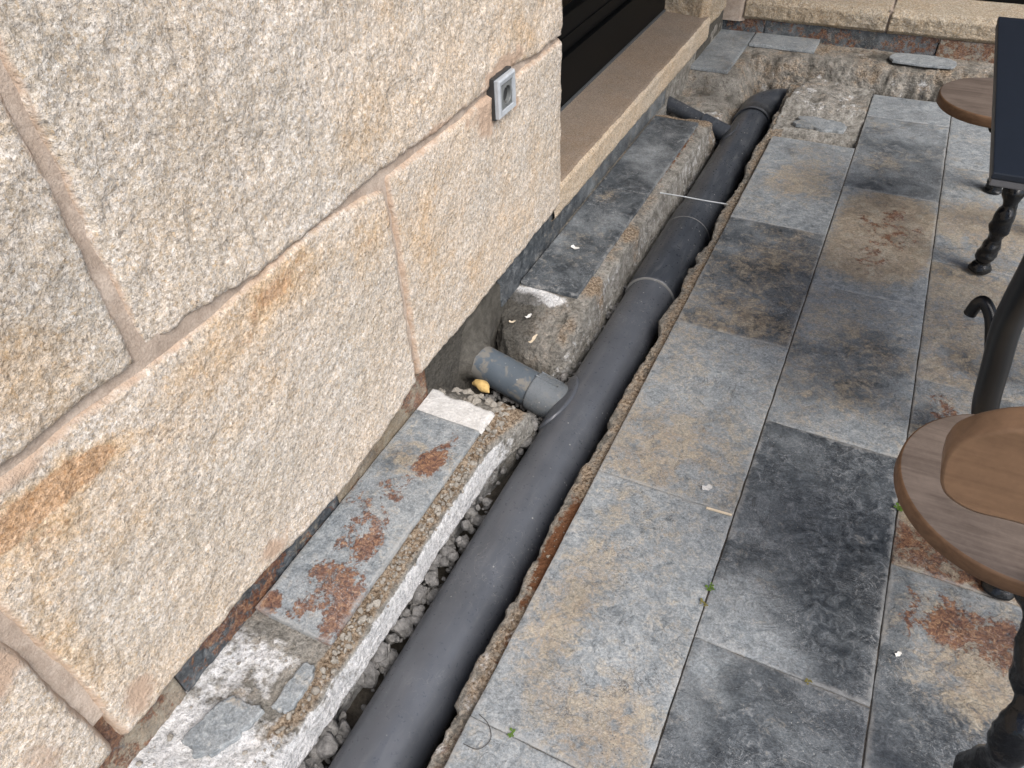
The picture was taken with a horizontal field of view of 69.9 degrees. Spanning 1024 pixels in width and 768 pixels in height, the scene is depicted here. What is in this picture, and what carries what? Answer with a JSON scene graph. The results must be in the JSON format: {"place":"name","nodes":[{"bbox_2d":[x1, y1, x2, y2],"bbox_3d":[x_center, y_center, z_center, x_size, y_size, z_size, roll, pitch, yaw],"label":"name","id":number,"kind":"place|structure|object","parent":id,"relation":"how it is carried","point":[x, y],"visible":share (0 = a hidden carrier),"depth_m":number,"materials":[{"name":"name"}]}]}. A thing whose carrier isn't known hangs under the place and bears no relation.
{"place":"outdoors","nodes":[
{"label":"outdoors","id":0,"kind":"place"},
{"bbox_2d":[322,148,744,767],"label":"trench floor","id":1,"kind":"structure","parent":0,"point":[354,712],"depth_m":1.55,"materials":[{"name":"soil"}]},
{"bbox_2d":[128,385,534,767],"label":"mortar ledge","id":2,"kind":"object","parent":1,"relation":"on","point":[310,603],"visible":0.96,"depth_m":1.42,"materials":[{"name":"stone"}]},
{"bbox_2d":[135,387,514,767],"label":"mortar crumbs","id":3,"kind":"object","parent":2,"relation":"on","point":[473,398],"visible":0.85,"depth_m":1.49,"materials":[{"name":"grey concrete"}]},
{"bbox_2d":[472,379,489,392],"bbox_3d":[-0.078,0.003,1.855,0.058,0.028,0.031,17,46,20],"label":"foam scrap","id":4,"kind":"object","parent":2,"relation":"on","point":[482,385],"visible":1,"depth_m":1.84,"materials":[{"name":"yellow plastic"}]},
{"bbox_2d":[299,138,719,767],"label":"gravel","id":5,"kind":"structure","parent":1,"relation":"on","point":[333,736],"depth_m":1.52,"materials":[{"name":"grey gravel"}]},
{"bbox_2d":[424,19,722,389],"bbox_3d":[0.419,-0.823,2.827,0.006,0.306,2.990,17,46,20],"label":"wall footing","id":6,"kind":"object","parent":1,"relation":"on","point":[441,368],"depth_m":1.95,"materials":[{"name":"grey concrete"}]},
{"bbox_2d":[0,0,562,767],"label":"granite wall","id":7,"kind":"structure","parent":6,"relation":"on","point":[258,258],"depth_m":1.07,"materials":[{"name":"beige stone"}]},
{"bbox_2d":[94,88,665,767],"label":"slate skirting","id":8,"kind":"object","parent":7,"relation":"attached to","point":[130,746],"visible":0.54,"depth_m":1.47,"materials":[{"name":"grey stone"}]},
{"bbox_2d":[486,66,515,120],"bbox_3d":[-0.025,-0.663,1.671,0.037,0.094,0.089,17,46,20],"label":"power outlet","id":9,"kind":"object","parent":7,"relation":"attached to","point":[501,91],"visible":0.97,"depth_m":1.65,"materials":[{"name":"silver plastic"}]},
{"bbox_2d":[459,283,507,381],"bbox_3d":[-0.116,-0.082,2.044,0.103,0.433,0.432,23,49,25],"label":"cement collar","id":10,"kind":"object","parent":6,"relation":"attached to","point":[481,327],"visible":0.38,"depth_m":2.00,"materials":[{"name":"grey concrete"}]},
{"bbox_2d":[552,11,709,220],"bbox_3d":[0.418,-1.122,2.835,0.236,0.121,1.762,17,46,20],"label":"window sill block","id":11,"kind":"structure","parent":6,"relation":"on","point":[604,111],"depth_m":2.73,"materials":[{"name":"stone"}]},
{"bbox_2d":[557,0,665,111],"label":"window","id":12,"kind":"structure","parent":11,"relation":"on","point":[596,38],"depth_m":2.73,"materials":[{"name":"black glass"}]},
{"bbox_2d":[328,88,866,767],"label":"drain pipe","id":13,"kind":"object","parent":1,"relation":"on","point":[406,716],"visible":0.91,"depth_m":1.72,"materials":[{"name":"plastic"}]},
{"bbox_2d":[660,192,726,204],"bbox_3d":[0.614,-0.629,2.479,0.230,0.006,0.010,17,46,20],"label":"cable","id":14,"kind":"object","parent":13,"relation":"on","point":[693,198],"visible":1,"depth_m":2.48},
{"bbox_2d":[496,115,714,382],"bbox_3d":[0.375,-0.544,2.592,0.298,0.261,1.604,17,46,20],"label":"mortar ledge","id":15,"kind":"object","parent":1,"relation":"on","point":[565,294],"visible":0.77,"depth_m":2.31,"materials":[{"name":"stone"}]},
{"bbox_2d":[669,29,754,147],"bbox_3d":[0.994,-1.393,3.487,0.330,0.281,0.929,17,46,20],"label":"mortar ledge","id":16,"kind":"object","parent":1,"relation":"on","point":[719,84],"visible":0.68,"depth_m":3.35,"materials":[{"name":"stone"}]},
{"bbox_2d":[665,0,726,59],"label":"granite jamb","id":17,"kind":"object","parent":16,"relation":"on","point":[713,10],"visible":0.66,"depth_m":3.35,"materials":[{"name":"beige stone"}]},
{"bbox_2d":[427,78,1023,767],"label":"pavement","id":18,"kind":"structure","parent":0,"point":[833,284],"depth_m":1.52,"materials":[{"name":"stone"}]},
{"bbox_2d":[463,714,491,749],"bbox_3d":[-0.051,0.579,1.213,0.038,0.002,0.055,17,46,20],"label":"thread","id":19,"kind":"object","parent":18,"relation":"on","point":[489,740],"visible":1,"depth_m":1.20},
{"bbox_2d":[507,728,515,737],"bbox_3d":[-0.001,0.577,1.210,0.011,0.003,0.017,10,44,13],"label":"weed","id":20,"kind":"object","parent":18,"relation":"on","point":[510,735],"visible":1,"depth_m":1.21,"materials":[{"name":"green plant"}]},
{"bbox_2d":[702,484,711,490],"bbox_3d":[0.418,0.222,1.571,0.025,0.003,0.016,-10,43,-7],"label":"paper scrap","id":21,"kind":"object","parent":18,"relation":"on","point":[708,487],"visible":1,"depth_m":1.57,"materials":[{"name":"white paper"}]},
{"bbox_2d":[705,582,714,590],"bbox_3d":[0.377,0.387,1.394,0.019,0.004,0.016,-13,44,-11],"label":"weed","id":22,"kind":"object","parent":18,"relation":"on","point":[709,587],"visible":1,"depth_m":1.39,"materials":[{"name":"green plant"}]},
{"bbox_2d":[706,507,731,515],"bbox_3d":[0.431,0.265,1.524,0.053,0.004,0.004,14,46,18],"label":"match stick","id":23,"kind":"object","parent":18,"relation":"on","point":[719,511],"visible":1,"depth_m":1.52,"materials":[{"name":"beige wood"}]},
{"bbox_2d":[894,502,902,510],"bbox_3d":[0.800,0.256,1.513,0.016,0.004,0.023,-25,47,-22],"label":"weed","id":24,"kind":"object","parent":18,"relation":"on","point":[898,507],"visible":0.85,"depth_m":1.51,"materials":[{"name":"green plant"}]},
{"bbox_2d":[893,406,1023,767],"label":"cafe chair","id":25,"kind":"object","parent":18,"relation":"on","point":[959,484],"visible":1,"depth_m":0.94,"materials":[{"name":"brown wood"}]},
{"bbox_2d":[936,78,1023,274],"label":"cafe chair","id":26,"kind":"object","parent":18,"relation":"on","point":[968,100],"visible":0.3,"depth_m":2.02,"materials":[{"name":"brown wood"}]},
{"bbox_2d":[964,17,1023,413],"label":"cafe table","id":27,"kind":"object","parent":18,"relation":"on","point":[1003,324],"visible":0.78,"depth_m":1.28,"materials":[{"name":"black metal"}]},
{"bbox_2d":[652,27,938,759],"label":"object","id":28,"kind":"structure","parent":0,"point":[764,27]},
{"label":"trench floor","id":29,"kind":"structure","parent":0,"visible":0},
{"bbox_2d":[749,33,993,101],"bbox_3d":[2.831,-1.041,2.984,3.752,0.246,0.410,17,46,20],"label":"mortar ledge","id":30,"kind":"object","parent":29,"relation":"on","point":[779,61],"visible":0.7,"depth_m":3.39,"materials":[{"name":"stone"}]},
{"bbox_2d":[723,0,1023,44],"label":"granite wall","id":31,"kind":"structure","parent":30,"relation":"on","point":[974,21],"depth_m":3.38,"materials":[{"name":"beige stone"}]},
{"bbox_2d":[722,19,994,62],"bbox_3d":[2.723,-1.315,3.080,3.765,0.088,0.022,17,46,20],"label":"slate skirting","id":32,"kind":"object","parent":31,"relation":"attached to","point":[922,45],"visible":0.76,"depth_m":3.46,"materials":[{"name":"grey stone"}]},
{"bbox_2d":[977,0,1023,3],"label":"window","id":33,"kind":"structure","parent":31,"relation":"attached to","point":[1013,1],"depth_m":3.33,"materials":[{"name":"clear glass"}]}
]}

